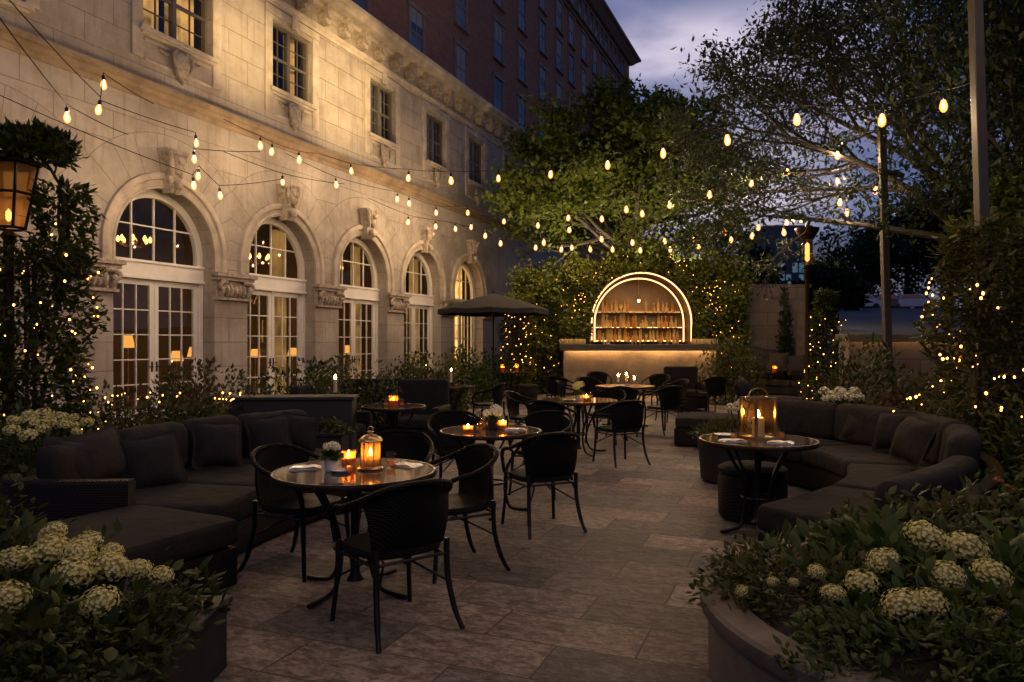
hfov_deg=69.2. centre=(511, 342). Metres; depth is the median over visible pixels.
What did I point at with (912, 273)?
distant tree
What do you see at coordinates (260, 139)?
string lights
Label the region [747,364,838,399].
outdoor sofa
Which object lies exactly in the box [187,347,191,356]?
floor lamp
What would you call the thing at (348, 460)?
votive candle
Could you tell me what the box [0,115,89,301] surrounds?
climbing plant
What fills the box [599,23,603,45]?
window
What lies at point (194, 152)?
string lights
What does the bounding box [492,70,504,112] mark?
window
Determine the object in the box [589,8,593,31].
window
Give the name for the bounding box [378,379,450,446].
club chair
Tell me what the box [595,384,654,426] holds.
bistro table
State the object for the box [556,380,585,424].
wicker armchair
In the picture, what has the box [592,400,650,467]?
wicker armchair
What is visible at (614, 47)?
window
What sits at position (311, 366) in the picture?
shrub
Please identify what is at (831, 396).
hydrangea bush
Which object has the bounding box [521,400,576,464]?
wicker armchair
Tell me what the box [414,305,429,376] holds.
door leaf
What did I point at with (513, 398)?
wicker armchair
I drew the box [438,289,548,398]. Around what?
patio umbrella
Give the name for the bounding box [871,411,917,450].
throw pillow
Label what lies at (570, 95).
window
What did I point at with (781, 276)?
distant tree
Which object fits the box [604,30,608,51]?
window
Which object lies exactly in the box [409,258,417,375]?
curtain
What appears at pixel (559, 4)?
window
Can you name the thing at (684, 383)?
wicker armchair
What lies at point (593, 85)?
window
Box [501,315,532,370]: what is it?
fairy lights
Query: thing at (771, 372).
bistro table
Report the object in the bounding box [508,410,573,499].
wicker armchair
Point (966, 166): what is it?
tree
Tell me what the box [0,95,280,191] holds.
string lights
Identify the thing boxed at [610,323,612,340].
bottle
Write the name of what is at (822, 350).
fairy lights
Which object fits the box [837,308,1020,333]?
street
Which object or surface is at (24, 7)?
window
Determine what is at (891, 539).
hydrangea bush
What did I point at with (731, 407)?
hydrangea bush
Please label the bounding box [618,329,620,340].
bottle
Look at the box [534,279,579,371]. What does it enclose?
fairy lights
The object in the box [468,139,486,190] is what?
window
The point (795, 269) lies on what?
window
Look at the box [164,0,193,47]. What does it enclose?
curtain
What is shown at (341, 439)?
planter
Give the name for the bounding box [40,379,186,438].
shrub
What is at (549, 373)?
wicker armchair
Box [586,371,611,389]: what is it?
wicker armchair
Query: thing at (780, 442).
folded napkin
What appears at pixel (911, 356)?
retaining wall
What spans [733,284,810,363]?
garden wall
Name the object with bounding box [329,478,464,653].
wicker armchair
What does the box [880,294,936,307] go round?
parked car
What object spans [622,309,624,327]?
bottle
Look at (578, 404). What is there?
bistro table
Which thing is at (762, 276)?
distant tree
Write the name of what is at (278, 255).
curtain
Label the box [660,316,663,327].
bottle
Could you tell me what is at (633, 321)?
bottle
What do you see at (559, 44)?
window
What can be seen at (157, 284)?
door leaf
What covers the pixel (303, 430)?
throw pillow
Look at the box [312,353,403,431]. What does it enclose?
shrub
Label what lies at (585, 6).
window
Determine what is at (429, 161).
window
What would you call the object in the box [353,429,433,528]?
wicker armchair
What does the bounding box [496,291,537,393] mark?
climbing plant
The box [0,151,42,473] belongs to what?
street lamp
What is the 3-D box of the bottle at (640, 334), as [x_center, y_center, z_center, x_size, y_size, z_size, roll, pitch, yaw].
[4.120,-0.344,23.831,0.100,0.584,0.095,0,0,0]
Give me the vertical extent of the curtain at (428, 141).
1.800 m
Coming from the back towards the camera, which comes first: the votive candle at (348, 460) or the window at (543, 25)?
the window at (543, 25)
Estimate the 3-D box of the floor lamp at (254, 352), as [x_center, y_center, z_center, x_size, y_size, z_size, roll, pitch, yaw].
[-7.391,0.856,21.362,0.320,1.348,0.320,0,0,22]
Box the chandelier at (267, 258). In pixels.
[249,229,269,264]
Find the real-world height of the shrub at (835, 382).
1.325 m
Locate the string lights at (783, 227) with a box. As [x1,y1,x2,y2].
[455,211,803,240]
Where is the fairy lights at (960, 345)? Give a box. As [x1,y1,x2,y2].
[893,277,1023,442]
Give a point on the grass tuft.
(729, 425)
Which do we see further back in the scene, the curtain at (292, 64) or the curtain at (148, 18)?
the curtain at (292, 64)
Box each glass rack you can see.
[560,339,585,343]
[691,339,717,343]
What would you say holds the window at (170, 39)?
in the stone hotel front
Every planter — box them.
[226,394,358,452]
[316,429,350,451]
[695,430,753,483]
[700,536,1023,681]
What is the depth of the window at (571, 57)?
42.07 m
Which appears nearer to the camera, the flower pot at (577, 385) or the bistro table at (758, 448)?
the bistro table at (758, 448)
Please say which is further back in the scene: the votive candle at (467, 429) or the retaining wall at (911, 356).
the retaining wall at (911, 356)
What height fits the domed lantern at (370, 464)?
0.272 m
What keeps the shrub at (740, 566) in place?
in the round planter at (742, 644)
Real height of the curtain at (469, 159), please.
1.800 m
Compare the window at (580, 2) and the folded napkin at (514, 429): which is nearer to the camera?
the folded napkin at (514, 429)
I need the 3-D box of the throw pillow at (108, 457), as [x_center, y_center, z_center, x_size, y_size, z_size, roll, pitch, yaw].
[-3.088,0.861,5.550,0.246,0.444,0.444,-28,-4,29]
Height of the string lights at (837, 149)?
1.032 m
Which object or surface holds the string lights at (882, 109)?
hanging from the light post at (978, 108)
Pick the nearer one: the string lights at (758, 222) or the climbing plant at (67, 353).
the climbing plant at (67, 353)
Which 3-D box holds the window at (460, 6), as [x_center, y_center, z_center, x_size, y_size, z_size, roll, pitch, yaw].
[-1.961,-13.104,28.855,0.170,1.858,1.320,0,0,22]
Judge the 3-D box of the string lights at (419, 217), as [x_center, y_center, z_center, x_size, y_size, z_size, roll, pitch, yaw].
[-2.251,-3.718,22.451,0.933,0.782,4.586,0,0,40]
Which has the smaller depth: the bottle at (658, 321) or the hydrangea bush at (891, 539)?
the hydrangea bush at (891, 539)
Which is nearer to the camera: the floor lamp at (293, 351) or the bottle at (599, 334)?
the floor lamp at (293, 351)
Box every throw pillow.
[43,436,93,478]
[64,425,125,478]
[119,430,187,488]
[191,421,242,469]
[245,414,293,458]
[281,412,319,452]
[734,376,753,407]
[751,346,777,370]
[767,352,788,370]
[787,355,804,374]
[839,414,856,440]
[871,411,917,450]
[888,413,939,467]
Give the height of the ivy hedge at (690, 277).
5.139 m
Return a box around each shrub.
[0,391,40,472]
[0,473,77,585]
[0,572,221,681]
[0,650,62,681]
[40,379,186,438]
[82,384,231,432]
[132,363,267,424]
[134,355,261,423]
[235,365,333,394]
[260,356,346,394]
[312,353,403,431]
[376,350,440,401]
[393,350,478,415]
[443,344,499,404]
[465,346,522,395]
[684,523,928,654]
[695,331,775,404]
[767,581,1023,681]
[798,331,917,408]
[800,473,1023,568]
[809,361,891,405]
[853,362,971,418]
[899,361,976,412]
[904,366,1023,473]
[929,564,1023,674]
[978,389,1023,520]
[984,458,1023,528]
[1002,503,1023,537]
[1004,434,1023,523]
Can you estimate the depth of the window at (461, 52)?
28.83 m
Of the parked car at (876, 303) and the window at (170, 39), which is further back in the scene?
the parked car at (876, 303)
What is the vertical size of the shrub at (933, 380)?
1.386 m
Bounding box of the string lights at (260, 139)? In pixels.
[224,119,318,155]
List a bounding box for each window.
[0,0,34,14]
[139,0,219,65]
[270,22,317,111]
[352,0,370,13]
[369,80,399,149]
[406,0,426,54]
[425,114,449,172]
[453,37,469,85]
[454,0,469,35]
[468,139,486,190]
[492,0,505,13]
[492,14,505,67]
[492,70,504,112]
[516,39,528,87]
[516,91,526,128]
[517,0,528,37]
[538,0,548,17]
[538,13,548,58]
[538,61,548,105]
[538,109,546,141]
[555,0,563,36]
[555,33,563,75]
[555,78,563,110]
[568,10,575,51]
[568,48,575,88]
[568,91,574,129]
[578,0,582,15]
[581,27,588,65]
[581,64,587,100]
[583,0,588,22]
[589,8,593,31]
[592,43,598,78]
[592,77,596,107]
[594,16,598,38]
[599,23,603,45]
[602,56,607,84]
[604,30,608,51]
[609,37,612,58]
[611,69,616,90]
[613,44,616,63]
[617,50,621,69]
[621,57,624,75]
[793,263,797,271]
[799,263,803,271]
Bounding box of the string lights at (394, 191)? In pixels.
[286,153,482,224]
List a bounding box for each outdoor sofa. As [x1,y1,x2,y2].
[1,409,369,553]
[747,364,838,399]
[757,399,1005,540]
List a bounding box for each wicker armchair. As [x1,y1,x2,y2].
[238,443,350,581]
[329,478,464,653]
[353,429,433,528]
[403,443,510,583]
[427,410,486,478]
[444,378,464,409]
[472,383,508,424]
[499,390,535,447]
[500,432,586,539]
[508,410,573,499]
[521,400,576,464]
[533,369,554,397]
[545,376,574,411]
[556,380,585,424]
[573,377,605,417]
[584,388,627,444]
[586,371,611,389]
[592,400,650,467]
[605,386,640,436]
[641,373,670,404]
[643,385,682,435]
[655,379,688,422]
[695,376,729,412]
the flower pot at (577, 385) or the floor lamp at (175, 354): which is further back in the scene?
the floor lamp at (175, 354)
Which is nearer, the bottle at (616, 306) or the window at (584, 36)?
the bottle at (616, 306)
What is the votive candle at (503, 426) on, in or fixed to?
on the bistro table at (487, 435)
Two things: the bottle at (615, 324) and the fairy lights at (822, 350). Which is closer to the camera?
the fairy lights at (822, 350)
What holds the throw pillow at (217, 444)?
on the outdoor sofa at (62, 485)
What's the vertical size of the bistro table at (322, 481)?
0.746 m
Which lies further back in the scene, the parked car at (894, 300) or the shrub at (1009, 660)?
the parked car at (894, 300)
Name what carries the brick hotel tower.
on the ground
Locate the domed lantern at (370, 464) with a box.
[357,426,383,470]
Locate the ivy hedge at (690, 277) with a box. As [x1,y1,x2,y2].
[505,227,758,393]
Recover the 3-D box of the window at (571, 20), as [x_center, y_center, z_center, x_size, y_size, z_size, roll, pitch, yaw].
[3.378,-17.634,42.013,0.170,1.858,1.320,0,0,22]
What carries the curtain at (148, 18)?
hanging from the stone hotel front
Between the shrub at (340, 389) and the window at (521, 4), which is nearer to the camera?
the shrub at (340, 389)
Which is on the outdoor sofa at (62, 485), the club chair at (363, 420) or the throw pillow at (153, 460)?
the throw pillow at (153, 460)
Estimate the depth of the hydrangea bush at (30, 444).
6.26 m
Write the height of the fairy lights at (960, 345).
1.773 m
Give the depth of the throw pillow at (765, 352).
21.96 m
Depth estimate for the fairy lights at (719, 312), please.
22.53 m
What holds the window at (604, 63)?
in the brick hotel tower
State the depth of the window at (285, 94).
18.00 m
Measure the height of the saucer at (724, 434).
0.019 m
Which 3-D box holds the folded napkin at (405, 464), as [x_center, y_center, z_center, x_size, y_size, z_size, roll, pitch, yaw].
[-0.685,0.788,4.820,0.200,0.024,0.110,0,0,29]
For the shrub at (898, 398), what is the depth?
9.10 m
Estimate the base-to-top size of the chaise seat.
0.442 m
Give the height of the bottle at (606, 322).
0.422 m
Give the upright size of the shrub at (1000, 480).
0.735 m
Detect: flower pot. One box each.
[318,441,344,471]
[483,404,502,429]
[572,381,585,399]
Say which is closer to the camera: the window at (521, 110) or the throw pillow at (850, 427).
the throw pillow at (850, 427)
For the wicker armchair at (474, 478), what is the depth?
5.17 m
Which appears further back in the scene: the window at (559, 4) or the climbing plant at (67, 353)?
the window at (559, 4)
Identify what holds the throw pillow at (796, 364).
on the outdoor sofa at (784, 383)
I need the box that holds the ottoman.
[674,412,737,445]
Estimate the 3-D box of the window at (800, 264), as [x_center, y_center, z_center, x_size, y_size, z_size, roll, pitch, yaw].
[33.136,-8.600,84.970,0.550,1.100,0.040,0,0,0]
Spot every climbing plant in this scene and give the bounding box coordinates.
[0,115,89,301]
[0,234,110,473]
[16,174,109,281]
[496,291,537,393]
[775,286,793,365]
[797,286,841,402]
[907,210,1023,484]
[958,170,1023,473]
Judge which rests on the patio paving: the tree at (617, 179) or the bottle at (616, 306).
the tree at (617, 179)
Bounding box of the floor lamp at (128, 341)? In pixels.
[124,335,133,404]
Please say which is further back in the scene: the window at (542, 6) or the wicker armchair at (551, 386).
the window at (542, 6)
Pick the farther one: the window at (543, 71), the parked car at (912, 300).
the parked car at (912, 300)
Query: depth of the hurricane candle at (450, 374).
13.78 m
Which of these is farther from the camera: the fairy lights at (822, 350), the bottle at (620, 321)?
the bottle at (620, 321)
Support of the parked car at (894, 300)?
on the street
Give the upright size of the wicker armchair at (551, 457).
0.838 m
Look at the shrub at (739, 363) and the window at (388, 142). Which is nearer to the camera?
the shrub at (739, 363)
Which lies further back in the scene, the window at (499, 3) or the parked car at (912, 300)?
the parked car at (912, 300)
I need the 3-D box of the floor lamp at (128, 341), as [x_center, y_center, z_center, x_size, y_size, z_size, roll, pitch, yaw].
[-9.483,0.675,18.333,0.320,1.710,0.320,0,0,22]
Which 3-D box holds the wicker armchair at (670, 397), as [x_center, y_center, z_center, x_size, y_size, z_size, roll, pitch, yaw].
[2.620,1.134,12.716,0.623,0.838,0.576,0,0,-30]
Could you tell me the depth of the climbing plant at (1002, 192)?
7.83 m
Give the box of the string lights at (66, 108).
[0,18,127,134]
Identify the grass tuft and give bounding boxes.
[690,414,750,439]
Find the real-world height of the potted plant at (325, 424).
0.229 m
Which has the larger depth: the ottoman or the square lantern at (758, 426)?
the ottoman
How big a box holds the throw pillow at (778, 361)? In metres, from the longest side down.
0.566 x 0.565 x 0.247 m
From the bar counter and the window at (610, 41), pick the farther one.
the window at (610, 41)
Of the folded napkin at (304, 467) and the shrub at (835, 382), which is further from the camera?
the shrub at (835, 382)
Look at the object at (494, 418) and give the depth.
6.79 m
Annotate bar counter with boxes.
[558,344,721,395]
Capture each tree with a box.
[474,71,778,283]
[635,0,1023,305]
[718,229,797,291]
[760,253,787,283]
[798,210,922,294]
[798,256,872,318]
[827,0,1023,268]
[853,170,957,298]
[878,167,975,303]
[902,138,1018,296]
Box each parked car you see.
[846,294,881,307]
[867,294,904,307]
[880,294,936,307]
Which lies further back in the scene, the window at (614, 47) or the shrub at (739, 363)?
the window at (614, 47)
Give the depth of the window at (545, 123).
37.43 m
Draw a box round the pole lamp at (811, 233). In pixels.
[795,223,819,400]
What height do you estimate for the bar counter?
1.500 m
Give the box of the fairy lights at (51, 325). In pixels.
[0,212,109,428]
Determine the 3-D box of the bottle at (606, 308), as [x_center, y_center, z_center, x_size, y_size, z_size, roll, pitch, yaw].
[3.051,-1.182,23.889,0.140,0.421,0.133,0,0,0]
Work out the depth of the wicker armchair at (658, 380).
17.21 m
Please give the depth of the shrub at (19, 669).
2.60 m
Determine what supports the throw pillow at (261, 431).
on the outdoor sofa at (62, 485)
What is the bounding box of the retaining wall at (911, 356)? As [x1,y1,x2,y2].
[835,334,1023,413]
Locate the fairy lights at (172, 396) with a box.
[83,391,240,402]
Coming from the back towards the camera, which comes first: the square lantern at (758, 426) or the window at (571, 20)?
the window at (571, 20)
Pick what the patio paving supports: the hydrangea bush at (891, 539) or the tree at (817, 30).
the tree at (817, 30)
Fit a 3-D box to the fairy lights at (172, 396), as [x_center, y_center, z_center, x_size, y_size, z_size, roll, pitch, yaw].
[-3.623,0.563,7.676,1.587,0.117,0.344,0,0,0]
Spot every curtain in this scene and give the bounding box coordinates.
[143,0,158,30]
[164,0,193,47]
[271,229,285,393]
[283,35,293,94]
[350,246,359,378]
[370,85,381,136]
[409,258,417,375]
[427,118,433,161]
[455,267,461,358]
[469,143,469,178]
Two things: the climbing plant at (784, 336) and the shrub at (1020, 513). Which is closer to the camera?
the shrub at (1020, 513)
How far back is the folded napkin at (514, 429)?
6.77 m
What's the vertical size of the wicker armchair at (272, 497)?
0.838 m
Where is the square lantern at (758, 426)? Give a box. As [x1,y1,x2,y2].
[739,388,777,440]
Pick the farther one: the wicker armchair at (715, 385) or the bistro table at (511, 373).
the bistro table at (511, 373)
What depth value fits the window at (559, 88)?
39.92 m
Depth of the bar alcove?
24.00 m
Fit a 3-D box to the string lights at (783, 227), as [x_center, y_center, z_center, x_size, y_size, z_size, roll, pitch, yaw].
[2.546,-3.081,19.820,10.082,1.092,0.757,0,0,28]
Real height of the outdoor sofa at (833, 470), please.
0.856 m
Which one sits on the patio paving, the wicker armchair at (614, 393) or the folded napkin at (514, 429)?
the wicker armchair at (614, 393)
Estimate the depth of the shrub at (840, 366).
10.96 m
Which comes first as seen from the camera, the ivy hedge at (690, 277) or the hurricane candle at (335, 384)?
the hurricane candle at (335, 384)
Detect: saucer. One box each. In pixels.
[331,468,350,472]
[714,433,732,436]
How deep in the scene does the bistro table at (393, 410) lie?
9.32 m
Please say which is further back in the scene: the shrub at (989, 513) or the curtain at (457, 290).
the curtain at (457, 290)
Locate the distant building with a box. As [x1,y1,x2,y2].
[739,225,814,325]
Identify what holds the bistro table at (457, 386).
on the patio paving
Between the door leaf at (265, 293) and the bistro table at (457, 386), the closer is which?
the bistro table at (457, 386)
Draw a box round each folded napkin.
[289,464,321,470]
[389,461,423,467]
[503,427,525,430]
[718,438,746,441]
[767,440,794,444]
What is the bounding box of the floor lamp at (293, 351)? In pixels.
[287,348,296,385]
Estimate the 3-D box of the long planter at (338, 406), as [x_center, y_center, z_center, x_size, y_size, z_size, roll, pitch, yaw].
[-2.650,1.097,9.043,1.500,0.905,0.460,0,0,-4]
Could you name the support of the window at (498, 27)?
in the brick hotel tower
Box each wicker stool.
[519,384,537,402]
[718,460,787,524]
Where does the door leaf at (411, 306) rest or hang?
in the stone hotel front
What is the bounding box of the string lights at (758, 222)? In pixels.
[505,215,787,246]
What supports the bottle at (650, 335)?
on the bar alcove
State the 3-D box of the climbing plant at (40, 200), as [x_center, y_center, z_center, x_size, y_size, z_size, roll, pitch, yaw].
[-4.939,-1.246,8.180,0.857,1.229,0.830,0,0,0]
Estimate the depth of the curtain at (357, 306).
22.10 m
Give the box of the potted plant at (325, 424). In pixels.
[317,415,354,434]
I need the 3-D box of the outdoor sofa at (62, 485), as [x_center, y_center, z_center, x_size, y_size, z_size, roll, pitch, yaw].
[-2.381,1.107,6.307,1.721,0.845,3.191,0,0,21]
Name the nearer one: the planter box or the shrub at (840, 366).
the planter box
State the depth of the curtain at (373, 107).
22.14 m
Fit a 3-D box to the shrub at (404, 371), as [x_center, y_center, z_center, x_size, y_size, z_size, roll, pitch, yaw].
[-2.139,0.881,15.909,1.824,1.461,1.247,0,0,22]
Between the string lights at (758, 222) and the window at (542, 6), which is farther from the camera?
the window at (542, 6)
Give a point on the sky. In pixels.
(652, 27)
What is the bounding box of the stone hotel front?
[0,0,569,438]
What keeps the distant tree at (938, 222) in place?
on the street
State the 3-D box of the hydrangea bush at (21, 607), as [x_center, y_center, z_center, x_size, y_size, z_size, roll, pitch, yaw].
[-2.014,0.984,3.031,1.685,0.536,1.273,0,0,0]
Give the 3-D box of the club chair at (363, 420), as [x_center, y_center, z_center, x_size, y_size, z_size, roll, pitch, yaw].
[-2.370,1.051,9.752,0.840,0.990,0.920,0,0,5]
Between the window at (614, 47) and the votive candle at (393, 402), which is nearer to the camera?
the votive candle at (393, 402)
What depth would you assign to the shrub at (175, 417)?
7.74 m
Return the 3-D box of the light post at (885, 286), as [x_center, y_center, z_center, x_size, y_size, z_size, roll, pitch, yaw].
[6.041,-0.977,12.000,0.336,5.053,0.198,0,0,0]
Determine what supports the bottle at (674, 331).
on the bar alcove
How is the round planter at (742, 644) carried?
on the patio paving
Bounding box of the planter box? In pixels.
[0,595,232,681]
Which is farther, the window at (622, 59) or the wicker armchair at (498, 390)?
the window at (622, 59)
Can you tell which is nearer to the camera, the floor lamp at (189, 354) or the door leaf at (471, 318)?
the floor lamp at (189, 354)
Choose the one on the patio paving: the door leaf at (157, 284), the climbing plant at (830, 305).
the climbing plant at (830, 305)
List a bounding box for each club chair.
[290,383,371,453]
[340,378,392,435]
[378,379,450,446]
[663,366,710,410]
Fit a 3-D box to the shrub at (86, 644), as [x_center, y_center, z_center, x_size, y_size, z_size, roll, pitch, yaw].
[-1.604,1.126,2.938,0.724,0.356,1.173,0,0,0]
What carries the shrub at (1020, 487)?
on the patio paving
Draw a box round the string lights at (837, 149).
[503,132,869,222]
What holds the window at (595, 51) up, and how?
in the brick hotel tower
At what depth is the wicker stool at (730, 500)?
6.35 m
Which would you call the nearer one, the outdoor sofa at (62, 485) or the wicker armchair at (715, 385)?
the outdoor sofa at (62, 485)
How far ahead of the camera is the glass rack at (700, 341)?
21.83 m
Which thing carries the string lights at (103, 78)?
hanging from the stone hotel front
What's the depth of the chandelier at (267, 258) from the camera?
20.29 m
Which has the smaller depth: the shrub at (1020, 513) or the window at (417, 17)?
the shrub at (1020, 513)
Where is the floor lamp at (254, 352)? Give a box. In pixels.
[251,349,260,393]
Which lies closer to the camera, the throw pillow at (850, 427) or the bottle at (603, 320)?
the throw pillow at (850, 427)
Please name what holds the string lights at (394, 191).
hanging from the stone hotel front
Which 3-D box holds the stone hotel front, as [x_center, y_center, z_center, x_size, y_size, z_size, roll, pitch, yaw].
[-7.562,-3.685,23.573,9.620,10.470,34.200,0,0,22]
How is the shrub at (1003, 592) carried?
on the round planter at (742, 644)
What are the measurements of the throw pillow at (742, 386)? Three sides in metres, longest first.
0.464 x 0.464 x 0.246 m
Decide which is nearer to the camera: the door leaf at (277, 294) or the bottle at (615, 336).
the door leaf at (277, 294)
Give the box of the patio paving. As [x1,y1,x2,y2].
[0,385,1023,681]
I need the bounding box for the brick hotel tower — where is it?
[352,0,640,292]
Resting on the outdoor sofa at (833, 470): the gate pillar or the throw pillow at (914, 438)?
the throw pillow at (914, 438)
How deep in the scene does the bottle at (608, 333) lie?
23.79 m
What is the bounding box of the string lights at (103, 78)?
[9,0,153,105]
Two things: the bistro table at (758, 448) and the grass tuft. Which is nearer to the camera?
the bistro table at (758, 448)
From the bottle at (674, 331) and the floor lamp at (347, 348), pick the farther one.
the floor lamp at (347, 348)
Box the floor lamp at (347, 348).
[345,345,349,377]
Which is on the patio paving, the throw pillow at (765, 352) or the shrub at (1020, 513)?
the shrub at (1020, 513)
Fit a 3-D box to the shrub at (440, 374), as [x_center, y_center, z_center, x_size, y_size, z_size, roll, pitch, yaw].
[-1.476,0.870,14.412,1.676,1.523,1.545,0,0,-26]
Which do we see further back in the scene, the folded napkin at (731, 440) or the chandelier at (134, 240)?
the chandelier at (134, 240)
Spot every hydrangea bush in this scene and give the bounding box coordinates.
[0,407,94,518]
[0,508,231,681]
[725,399,751,431]
[734,504,1023,673]
[818,386,874,404]
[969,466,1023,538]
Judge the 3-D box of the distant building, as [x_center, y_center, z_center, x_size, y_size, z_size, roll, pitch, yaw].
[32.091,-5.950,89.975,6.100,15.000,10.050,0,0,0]
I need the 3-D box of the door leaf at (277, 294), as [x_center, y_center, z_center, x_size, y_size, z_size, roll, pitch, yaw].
[-5.560,0.153,18.321,0.111,2.755,1.099,0,0,22]
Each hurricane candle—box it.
[333,374,336,392]
[448,368,451,381]
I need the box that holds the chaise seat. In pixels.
[1,505,237,594]
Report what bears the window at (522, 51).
in the brick hotel tower
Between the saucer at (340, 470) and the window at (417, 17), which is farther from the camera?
the window at (417, 17)
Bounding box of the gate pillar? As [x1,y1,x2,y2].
[796,314,818,359]
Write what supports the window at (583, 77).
in the brick hotel tower
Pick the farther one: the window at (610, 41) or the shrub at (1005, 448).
the window at (610, 41)
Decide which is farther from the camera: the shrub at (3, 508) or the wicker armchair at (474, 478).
the wicker armchair at (474, 478)
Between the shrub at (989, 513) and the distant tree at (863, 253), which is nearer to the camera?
the shrub at (989, 513)
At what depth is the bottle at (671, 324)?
23.69 m
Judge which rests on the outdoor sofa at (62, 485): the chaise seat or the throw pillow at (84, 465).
the throw pillow at (84, 465)
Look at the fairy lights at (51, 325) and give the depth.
7.73 m
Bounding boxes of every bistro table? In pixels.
[270,458,436,608]
[361,403,425,435]
[439,425,541,520]
[449,384,474,409]
[490,371,532,395]
[540,397,617,456]
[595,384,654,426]
[698,432,819,533]
[734,371,781,395]
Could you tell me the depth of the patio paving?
4.61 m
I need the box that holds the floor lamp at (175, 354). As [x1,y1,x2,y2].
[171,351,183,386]
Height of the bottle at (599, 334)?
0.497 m
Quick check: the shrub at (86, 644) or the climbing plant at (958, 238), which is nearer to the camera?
the shrub at (86, 644)
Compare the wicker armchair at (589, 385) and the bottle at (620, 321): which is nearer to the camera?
the wicker armchair at (589, 385)
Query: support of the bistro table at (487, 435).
on the patio paving
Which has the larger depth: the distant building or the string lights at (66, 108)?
the distant building
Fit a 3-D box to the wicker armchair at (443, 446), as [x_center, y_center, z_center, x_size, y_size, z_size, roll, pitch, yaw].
[-0.562,1.134,7.637,0.623,0.838,0.576,0,0,-18]
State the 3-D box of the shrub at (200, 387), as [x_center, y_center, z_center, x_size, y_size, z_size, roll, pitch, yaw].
[-3.797,0.872,8.967,1.968,1.431,1.302,0,0,0]
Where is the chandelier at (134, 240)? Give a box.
[116,200,151,247]
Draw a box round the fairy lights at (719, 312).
[707,283,738,366]
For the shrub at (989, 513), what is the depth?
4.05 m
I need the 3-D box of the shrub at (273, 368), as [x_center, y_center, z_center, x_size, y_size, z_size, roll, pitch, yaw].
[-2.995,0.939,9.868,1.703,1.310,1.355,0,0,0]
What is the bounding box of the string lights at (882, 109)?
[321,83,969,176]
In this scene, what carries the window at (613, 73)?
in the brick hotel tower
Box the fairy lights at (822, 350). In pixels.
[800,316,838,397]
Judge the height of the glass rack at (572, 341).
0.162 m
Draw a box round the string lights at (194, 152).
[101,100,259,155]
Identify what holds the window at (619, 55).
in the brick hotel tower
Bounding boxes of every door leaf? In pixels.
[113,278,153,422]
[154,281,196,416]
[247,290,271,392]
[271,292,300,394]
[338,299,353,380]
[353,299,374,378]
[404,305,413,374]
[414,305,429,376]
[454,316,460,376]
[460,316,472,366]
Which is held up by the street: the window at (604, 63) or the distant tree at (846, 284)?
the distant tree at (846, 284)
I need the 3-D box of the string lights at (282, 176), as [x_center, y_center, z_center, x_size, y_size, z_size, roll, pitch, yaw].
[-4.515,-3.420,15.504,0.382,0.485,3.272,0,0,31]
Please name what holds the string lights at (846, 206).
hanging from the tree at (817, 30)
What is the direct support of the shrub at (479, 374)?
on the patio paving
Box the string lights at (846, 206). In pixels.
[611,174,877,209]
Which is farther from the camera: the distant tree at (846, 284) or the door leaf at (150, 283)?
the distant tree at (846, 284)
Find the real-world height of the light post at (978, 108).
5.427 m
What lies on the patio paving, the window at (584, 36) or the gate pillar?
the gate pillar
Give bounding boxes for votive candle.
[343,451,353,466]
[389,395,396,404]
[463,424,472,430]
[499,420,506,428]
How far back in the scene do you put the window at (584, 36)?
44.28 m
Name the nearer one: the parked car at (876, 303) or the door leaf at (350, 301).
the door leaf at (350, 301)
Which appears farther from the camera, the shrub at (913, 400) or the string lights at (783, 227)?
the string lights at (783, 227)
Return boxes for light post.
[876,125,892,392]
[967,0,996,458]
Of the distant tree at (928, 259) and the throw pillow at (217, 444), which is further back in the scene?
the distant tree at (928, 259)
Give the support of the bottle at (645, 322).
on the bar alcove
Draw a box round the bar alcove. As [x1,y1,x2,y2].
[519,267,738,392]
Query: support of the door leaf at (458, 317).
in the stone hotel front
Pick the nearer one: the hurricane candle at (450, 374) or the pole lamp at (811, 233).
the hurricane candle at (450, 374)
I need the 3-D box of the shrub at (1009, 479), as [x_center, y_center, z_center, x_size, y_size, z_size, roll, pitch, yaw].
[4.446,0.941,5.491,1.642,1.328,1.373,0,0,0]
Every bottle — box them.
[598,326,600,340]
[602,309,604,327]
[605,299,608,311]
[605,315,608,327]
[606,322,609,339]
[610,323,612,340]
[613,316,616,327]
[613,329,616,340]
[615,295,617,311]
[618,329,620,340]
[619,310,621,327]
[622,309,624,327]
[624,325,626,340]
[626,315,629,327]
[632,311,635,327]
[639,323,641,340]
[643,316,647,327]
[649,327,651,340]
[657,314,659,327]
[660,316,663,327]
[664,316,667,327]
[669,316,672,327]
[673,323,675,339]
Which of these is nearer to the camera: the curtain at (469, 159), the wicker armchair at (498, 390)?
the wicker armchair at (498, 390)
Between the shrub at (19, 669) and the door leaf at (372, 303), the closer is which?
the shrub at (19, 669)
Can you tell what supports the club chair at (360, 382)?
on the patio paving
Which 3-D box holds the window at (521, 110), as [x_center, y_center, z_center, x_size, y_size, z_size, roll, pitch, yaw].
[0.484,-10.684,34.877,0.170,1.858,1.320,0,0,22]
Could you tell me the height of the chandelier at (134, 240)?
1.320 m
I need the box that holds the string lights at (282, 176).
[223,151,342,183]
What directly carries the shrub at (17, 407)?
on the patio paving
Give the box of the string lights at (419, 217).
[369,198,475,229]
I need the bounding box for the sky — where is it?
[605,0,1021,342]

